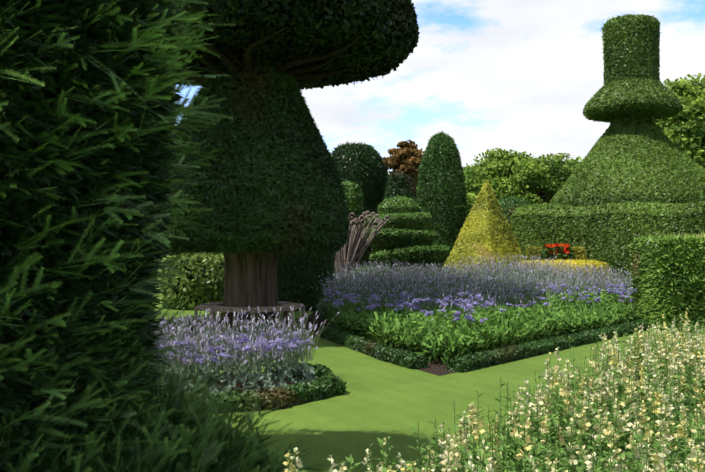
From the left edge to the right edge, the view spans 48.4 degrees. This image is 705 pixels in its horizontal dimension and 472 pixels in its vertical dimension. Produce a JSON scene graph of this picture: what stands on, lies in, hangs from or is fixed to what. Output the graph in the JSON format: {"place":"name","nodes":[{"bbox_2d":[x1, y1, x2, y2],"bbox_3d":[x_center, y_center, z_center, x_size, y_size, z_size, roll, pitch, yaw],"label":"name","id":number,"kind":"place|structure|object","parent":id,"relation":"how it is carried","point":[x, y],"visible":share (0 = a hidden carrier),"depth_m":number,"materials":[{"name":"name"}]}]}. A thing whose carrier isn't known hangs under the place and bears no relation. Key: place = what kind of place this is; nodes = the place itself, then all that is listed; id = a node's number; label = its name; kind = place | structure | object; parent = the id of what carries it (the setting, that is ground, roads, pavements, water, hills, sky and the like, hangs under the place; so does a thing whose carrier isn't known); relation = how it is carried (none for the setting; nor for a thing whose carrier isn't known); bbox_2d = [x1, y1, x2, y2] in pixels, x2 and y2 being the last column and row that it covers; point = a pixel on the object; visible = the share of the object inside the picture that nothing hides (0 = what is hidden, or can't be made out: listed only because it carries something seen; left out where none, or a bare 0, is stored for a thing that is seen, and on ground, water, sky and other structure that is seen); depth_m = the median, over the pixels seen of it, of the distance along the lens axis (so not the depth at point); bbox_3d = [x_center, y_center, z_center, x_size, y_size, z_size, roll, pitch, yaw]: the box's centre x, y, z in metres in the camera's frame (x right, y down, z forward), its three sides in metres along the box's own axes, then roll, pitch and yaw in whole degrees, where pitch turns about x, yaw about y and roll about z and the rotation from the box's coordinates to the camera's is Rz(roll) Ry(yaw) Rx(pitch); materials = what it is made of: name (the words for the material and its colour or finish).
{"place":"outdoors","nodes":[
{"label":"outdoors","id":0,"kind":"place"},
{"bbox_2d":[164,373,322,409],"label":"soil","id":1,"kind":"structure","parent":0,"point":[238,384],"depth_m":9.27,"materials":[{"name":"brown soil"}]},
{"bbox_2d":[149,354,317,393],"bbox_3d":[-2.828,1.501,8.825,4.847,0.520,2.777,0,-1,-20],"label":"bed foliage","id":2,"kind":"object","parent":1,"relation":"on","point":[252,382],"visible":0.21,"depth_m":8.58,"materials":[{"name":"green plant"}]},
{"bbox_2d":[155,334,307,376],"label":"purple flowers","id":3,"kind":"object","parent":2,"relation":"on","point":[238,360],"visible":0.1,"depth_m":8.31,"materials":[{"name":"plant"}]},
{"bbox_2d":[154,328,309,363],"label":"purple flowers","id":4,"kind":"object","parent":3,"relation":"on","point":[268,347],"visible":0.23,"depth_m":8.39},
{"bbox_2d":[153,309,333,374],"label":"lavender stems","id":5,"kind":"object","parent":2,"relation":"on","point":[255,363],"visible":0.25,"depth_m":8.55,"materials":[{"name":"plant"}]},
{"bbox_2d":[148,304,338,366],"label":"lavender heads","id":6,"kind":"object","parent":5,"relation":"attached to","point":[173,330],"visible":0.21,"depth_m":8.70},
{"bbox_2d":[175,361,346,413],"bbox_3d":[-1.400,1.659,8.204,1.502,0.287,3.748,0,-1,39],"label":"low hedge","id":7,"kind":"object","parent":1,"relation":"on","point":[325,377],"visible":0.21,"depth_m":8.37,"materials":[{"name":"green plant"}]},
{"bbox_2d":[215,375,341,411],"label":"leaves","id":8,"kind":"object","parent":1,"relation":"on","point":[261,399],"visible":0.06,"depth_m":7.87,"materials":[{"name":"green plant"}]},
{"bbox_2d":[176,321,319,335],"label":"tree roots","id":9,"kind":"object","parent":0,"point":[298,326],"visible":0.15,"depth_m":15.03,"materials":[{"name":"plant"}]},
{"bbox_2d":[334,211,359,283],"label":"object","id":10,"kind":"object","parent":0,"point":[353,223],"visible":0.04,"depth_m":29.69,"materials":[{"name":"plant"}]},
{"bbox_2d":[152,256,700,471],"bbox_3d":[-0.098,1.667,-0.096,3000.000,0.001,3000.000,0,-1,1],"label":"lawn","id":11,"kind":"structure","parent":0,"point":[395,403],"depth_m":8.14,"materials":[{"name":"green plant"}]},
{"bbox_2d":[0,39,109,455],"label":"yew","id":12,"kind":"object","parent":11,"relation":"on","point":[1,248],"depth_m":3.31,"materials":[{"name":"green plant"}]},
{"bbox_2d":[0,0,265,471],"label":"yew tufts","id":13,"kind":"object","parent":11,"relation":"on","point":[68,22],"visible":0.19,"depth_m":3.31,"materials":[{"name":"green plant"}]},
{"bbox_2d":[0,0,286,471],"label":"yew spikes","id":14,"kind":"object","parent":11,"relation":"on","point":[141,330],"visible":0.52,"depth_m":3.46,"materials":[{"name":"green plant"}]},
{"bbox_2d":[0,0,335,471],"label":"yew sprays","id":15,"kind":"object","parent":11,"relation":"on","point":[205,458],"visible":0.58,"depth_m":3.63,"materials":[{"name":"green plant"}]},
{"bbox_2d":[159,252,224,310],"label":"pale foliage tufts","id":16,"kind":"object","parent":11,"relation":"on","point":[197,268],"visible":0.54,"depth_m":19.65,"materials":[{"name":"green plant"}]},
{"bbox_2d":[161,252,224,309],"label":"hedge leaves","id":17,"kind":"object","parent":11,"relation":"on","point":[190,277],"visible":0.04,"depth_m":19.70,"materials":[{"name":"green plant"}]},
{"bbox_2d":[163,252,223,255],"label":"treeline tufts","id":18,"kind":"object","parent":11,"relation":"on","point":[174,254],"depth_m":110.01,"materials":[{"name":"green plant"}]},
{"bbox_2d":[152,318,340,340],"bbox_3d":[-1.990,1.809,15.448,4.227,0.086,4.245,0,-1,1],"label":"lavender","id":19,"kind":"object","parent":11,"relation":"on","point":[296,319],"visible":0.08,"depth_m":15.63,"materials":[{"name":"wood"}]},
{"bbox_2d":[194,301,304,333],"bbox_3d":[-2.012,1.584,15.451,2.129,0.470,2.129,0,-1,1],"label":"tree bench","id":20,"kind":"object","parent":11,"relation":"on","point":[216,307],"visible":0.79,"depth_m":14.84,"materials":[{"name":"grey wood"}]},
{"bbox_2d":[218,252,281,330],"bbox_3d":[-2.011,0.620,15.469,1.590,2.400,1.572,-1,-1,43],"label":"tree trunk","id":21,"kind":"object","parent":11,"relation":"on","point":[250,280],"visible":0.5,"depth_m":15.06,"materials":[{"name":"brown plant"}]},
{"bbox_2d":[168,59,338,247],"bbox_3d":[-2.011,-1.607,15.488,3.694,3.666,3.697,0,-1,1],"label":"foliage","id":22,"kind":"object","parent":21,"relation":"on","point":[269,224],"depth_m":13.99,"materials":[{"name":"green plant"}]},
{"bbox_2d":[159,58,350,255],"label":"umbrella yew bell spikes","id":23,"kind":"object","parent":21,"relation":"on","point":[297,88],"visible":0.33,"depth_m":14.25,"materials":[{"name":"green plant"}]},
{"bbox_2d":[161,57,348,253],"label":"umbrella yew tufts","id":24,"kind":"object","parent":23,"relation":"on","point":[234,180],"visible":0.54,"depth_m":14.01,"materials":[{"name":"green plant"}]},
{"bbox_2d":[176,6,378,86],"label":"branches","id":25,"kind":"object","parent":23,"relation":"on","point":[301,79],"visible":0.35,"depth_m":14.64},
{"bbox_2d":[174,0,419,89],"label":"topiary tree","id":26,"kind":"object","parent":23,"relation":"on","point":[314,1],"visible":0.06,"depth_m":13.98,"materials":[{"name":"green plant"}]},
{"bbox_2d":[277,252,335,310],"bbox_3d":[-1.202,1.135,20.194,1.523,1.555,1.686,0,-1,1],"label":"hedge","id":27,"kind":"object","parent":11,"relation":"on","point":[293,270],"visible":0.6,"depth_m":19.42,"materials":[{"name":"green plant"}]},
{"bbox_2d":[333,149,381,265],"bbox_3d":[0.070,-0.941,33.991,2.566,5.894,2.585,0,-1,1],"label":"yew","id":28,"kind":"object","parent":11,"relation":"on","point":[348,171],"depth_m":32.96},
{"bbox_2d":[331,142,388,264],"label":"yew spikes","id":29,"kind":"object","parent":11,"relation":"on","point":[348,145],"visible":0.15,"depth_m":33.08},
{"bbox_2d":[331,144,386,266],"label":"yew tufts","id":30,"kind":"object","parent":29,"relation":"attached to","point":[366,197],"visible":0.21,"depth_m":32.90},
{"bbox_2d":[384,170,417,199],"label":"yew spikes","id":31,"kind":"object","parent":11,"relation":"on","point":[411,179],"visible":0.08,"depth_m":40.23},
{"bbox_2d":[384,171,417,200],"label":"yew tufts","id":32,"kind":"object","parent":31,"relation":"attached to","point":[388,192],"visible":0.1,"depth_m":40.15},
{"bbox_2d":[364,203,438,272],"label":"leaves","id":33,"kind":"object","parent":11,"relation":"on","point":[405,235],"visible":0.02,"depth_m":25.00,"materials":[{"name":"green plant"}]},
{"bbox_2d":[351,195,453,277],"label":"spiral yew spikes","id":34,"kind":"object","parent":11,"relation":"on","point":[424,256],"visible":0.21,"depth_m":25.08,"materials":[{"name":"green plant"}]},
{"bbox_2d":[353,196,451,280],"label":"spiral yew tufts","id":35,"kind":"object","parent":34,"relation":"attached to","point":[391,236],"visible":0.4,"depth_m":24.97,"materials":[{"name":"green plant"}]},
{"bbox_2d":[383,139,424,187],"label":"copper tree","id":36,"kind":"object","parent":11,"relation":"on","point":[410,155],"depth_m":78.01,"materials":[{"name":"brown plant"}]},
{"bbox_2d":[422,140,460,260],"bbox_3d":[3.627,-1.069,31.868,1.750,6.129,1.706,0,-1,1],"label":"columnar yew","id":37,"kind":"object","parent":11,"relation":"on","point":[442,199],"depth_m":31.09,"materials":[{"name":"green plant"}]},
{"bbox_2d":[419,134,465,266],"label":"column yew tufts","id":38,"kind":"object","parent":11,"relation":"on","point":[444,206],"visible":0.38,"depth_m":31.08,"materials":[{"name":"green plant"}]},
{"bbox_2d":[416,130,468,264],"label":"yew spikes","id":39,"kind":"object","parent":11,"relation":"on","point":[420,184],"depth_m":31.27,"materials":[{"name":"green plant"}]},
{"bbox_2d":[305,311,599,375],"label":"soil","id":40,"kind":"structure","parent":11,"relation":"on","point":[438,367],"depth_m":10.89,"materials":[{"name":"brown soil"}]},
{"bbox_2d":[334,207,389,278],"bbox_3d":[-0.224,0.482,24.004,2.744,2.842,1.038,0,-1,1],"label":"fan shrub","id":41,"kind":"object","parent":40,"relation":"on","point":[350,252],"visible":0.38,"depth_m":23.84,"materials":[{"name":"brown plant"}]},
{"bbox_2d":[320,327,425,368],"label":"leaves","id":42,"kind":"object","parent":40,"relation":"on","point":[368,345],"visible":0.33,"depth_m":11.71,"materials":[{"name":"green plant"}]},
{"bbox_2d":[320,326,427,368],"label":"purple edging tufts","id":43,"kind":"object","parent":40,"relation":"on","point":[350,339],"visible":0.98,"depth_m":11.49,"materials":[{"name":"plant"}]},
{"bbox_2d":[316,270,612,319],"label":"flowers","id":44,"kind":"object","parent":40,"relation":"on","point":[369,295],"visible":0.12,"depth_m":17.18,"materials":[{"name":"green plant"}]},
{"bbox_2d":[314,256,632,332],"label":"lavender stems","id":45,"kind":"object","parent":44,"relation":"on","point":[443,284],"visible":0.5,"depth_m":18.18,"materials":[{"name":"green plant"}]},
{"bbox_2d":[311,252,632,328],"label":"lavender spikes","id":46,"kind":"object","parent":45,"relation":"attached to","point":[351,273],"visible":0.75,"depth_m":18.64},
{"bbox_2d":[313,280,640,363],"bbox_3d":[3.418,1.501,17.739,8.262,0.712,14.626,0,-1,1],"label":"bed foliage","id":47,"kind":"object","parent":40,"relation":"on","point":[402,324],"visible":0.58,"depth_m":13.08,"materials":[{"name":"green plant"}]},
{"bbox_2d":[449,335,588,369],"bbox_3d":[3.587,1.710,12.845,0.240,0.175,6.948,0,-1,40],"label":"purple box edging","id":48,"kind":"object","parent":40,"relation":"on","point":[495,357],"visible":0.02,"depth_m":10.75,"materials":[{"name":"plant"}]},
{"bbox_2d":[446,320,649,370],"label":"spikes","id":49,"kind":"object","parent":40,"relation":"on","point":[541,348],"visible":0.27,"depth_m":11.66,"materials":[{"name":"green plant"}]},
{"bbox_2d":[446,318,650,372],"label":"tufts","id":50,"kind":"object","parent":40,"relation":"on","point":[547,344],"visible":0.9,"depth_m":11.72,"materials":[{"name":"green plant"}]},
{"bbox_2d":[416,163,528,197],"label":"tree","id":51,"kind":"object","parent":11,"relation":"on","point":[466,183],"depth_m":69.72,"materials":[{"name":"green plant"}]},
{"bbox_2d":[443,180,524,274],"bbox_3d":[4.727,-0.008,27.837,2.807,3.979,2.822,1,-1,-44],"label":"cone topiary","id":52,"kind":"object","parent":11,"relation":"on","point":[488,234],"visible":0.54,"depth_m":27.35,"materials":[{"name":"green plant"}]},
{"bbox_2d":[445,181,522,271],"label":"gold pyramid spikes","id":53,"kind":"object","parent":11,"relation":"on","point":[485,231],"visible":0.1,"depth_m":27.43,"materials":[{"name":"yellow plant"}]},
{"bbox_2d":[447,182,520,269],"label":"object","id":54,"kind":"object","parent":11,"relation":"on","point":[482,236],"visible":0.04,"depth_m":27.39,"materials":[{"name":"yellow plant"}]},
{"bbox_2d":[283,307,704,471],"bbox_3d":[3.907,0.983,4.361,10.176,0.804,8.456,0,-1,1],"label":"flowering plants","id":55,"kind":"object","parent":11,"relation":"on","point":[564,459],"visible":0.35,"depth_m":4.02,"materials":[{"name":"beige plant"}]},
{"bbox_2d":[498,196,532,225],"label":"hedge","id":56,"kind":"object","parent":11,"relation":"on","point":[509,198],"visible":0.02,"depth_m":35.19,"materials":[{"name":"green plant"}]},
{"bbox_2d":[498,196,529,227],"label":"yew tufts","id":57,"kind":"object","parent":56,"relation":"attached to","point":[506,209],"visible":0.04,"depth_m":34.97,"materials":[{"name":"green plant"}]},
{"bbox_2d":[464,148,578,217],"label":"tree","id":58,"kind":"object","parent":11,"relation":"on","point":[493,166],"depth_m":66.25,"materials":[{"name":"green plant"}]},
{"bbox_2d":[525,246,586,259],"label":"gold block spikes","id":59,"kind":"object","parent":11,"relation":"on","point":[538,247],"visible":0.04,"depth_m":25.92,"materials":[{"name":"plant"}]},
{"bbox_2d":[529,156,582,198],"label":"tree","id":60,"kind":"object","parent":11,"relation":"on","point":[575,163],"visible":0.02,"depth_m":75.44,"materials":[{"name":"green plant"}]},
{"bbox_2d":[525,246,586,260],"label":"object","id":61,"kind":"object","parent":11,"relation":"on","point":[536,251],"visible":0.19,"depth_m":25.86,"materials":[{"name":"yellow plant"}]},
{"bbox_2d":[512,260,613,284],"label":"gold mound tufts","id":62,"kind":"object","parent":11,"relation":"on","point":[598,264],"visible":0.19,"depth_m":24.38,"materials":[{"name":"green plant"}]},
{"bbox_2d":[517,259,611,280],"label":"gold mound spikes","id":63,"kind":"object","parent":11,"relation":"on","point":[573,263],"visible":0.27,"depth_m":24.62,"materials":[{"name":"yellow plant"}]},
{"bbox_2d":[540,243,574,259],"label":"flowers","id":64,"kind":"object","parent":63,"relation":"on","point":[560,255],"depth_m":25.77,"materials":[{"name":"red plant"}]},
{"bbox_2d":[510,200,704,284],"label":"tall hedge spikes","id":65,"kind":"object","parent":11,"relation":"on","point":[558,228],"visible":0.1,"depth_m":25.98,"materials":[{"name":"green plant"}]},
{"bbox_2d":[510,200,704,284],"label":"tall hedge","id":66,"kind":"object","parent":11,"relation":"on","point":[608,232],"visible":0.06,"depth_m":25.93,"materials":[{"name":"plant"}]},
{"bbox_2d":[549,14,704,205],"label":"yew spikes","id":67,"kind":"object","parent":11,"relation":"on","point":[659,142],"visible":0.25,"depth_m":30.52,"materials":[{"name":"green plant"}]},
{"bbox_2d":[550,14,704,205],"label":"topiary","id":68,"kind":"object","parent":11,"relation":"on","point":[636,64],"visible":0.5,"depth_m":30.45,"materials":[{"name":"green plant"}]},
{"bbox_2d":[627,232,704,330],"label":"hedge spikes","id":69,"kind":"object","parent":11,"relation":"on","point":[652,276],"visible":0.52,"depth_m":14.96,"materials":[{"name":"green plant"}]},
{"bbox_2d":[630,237,704,331],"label":"hedge","id":70,"kind":"object","parent":11,"relation":"on","point":[673,244],"visible":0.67,"depth_m":14.80,"materials":[{"name":"green plant"}]},
{"bbox_2d":[654,101,704,170],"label":"tree","id":71,"kind":"object","parent":11,"relation":"on","point":[678,130],"depth_m":49.18,"materials":[{"name":"green plant"}]},
{"bbox_2d":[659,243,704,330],"bbox_3d":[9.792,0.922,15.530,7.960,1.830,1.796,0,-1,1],"label":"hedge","id":72,"kind":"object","parent":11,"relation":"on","point":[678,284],"visible":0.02,"depth_m":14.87,"materials":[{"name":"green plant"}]},
{"bbox_2d":[663,73,704,118],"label":"tree","id":73,"kind":"object","parent":11,"relation":"on","point":[685,91],"visible":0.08,"depth_m":58.19,"materials":[{"name":"green plant"}]},
{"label":"box ball foliage","id":74,"kind":"object","parent":11,"relation":"on","visible":0},
{"bbox_2d":[341,179,363,212],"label":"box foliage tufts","id":75,"kind":"object","parent":74,"relation":"on","point":[353,200],"visible":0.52,"depth_m":29.50,"materials":[{"name":"green plant"}]},
{"bbox_2d":[174,0,704,173],"label":"sky","id":76,"kind":"structure","parent":0,"point":[520,76],"materials":[{"name":"white"}]},
{"bbox_2d":[324,282,636,331],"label":"purple flowers","id":77,"kind":"object","parent":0,"point":[445,303],"visible":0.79,"depth_m":14.33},
{"bbox_2d":[478,347,704,471],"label":"flowering plants","id":78,"kind":"object","parent":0,"point":[564,434],"visible":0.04,"depth_m":4.64,"materials":[{"name":"green plant"}]}
]}

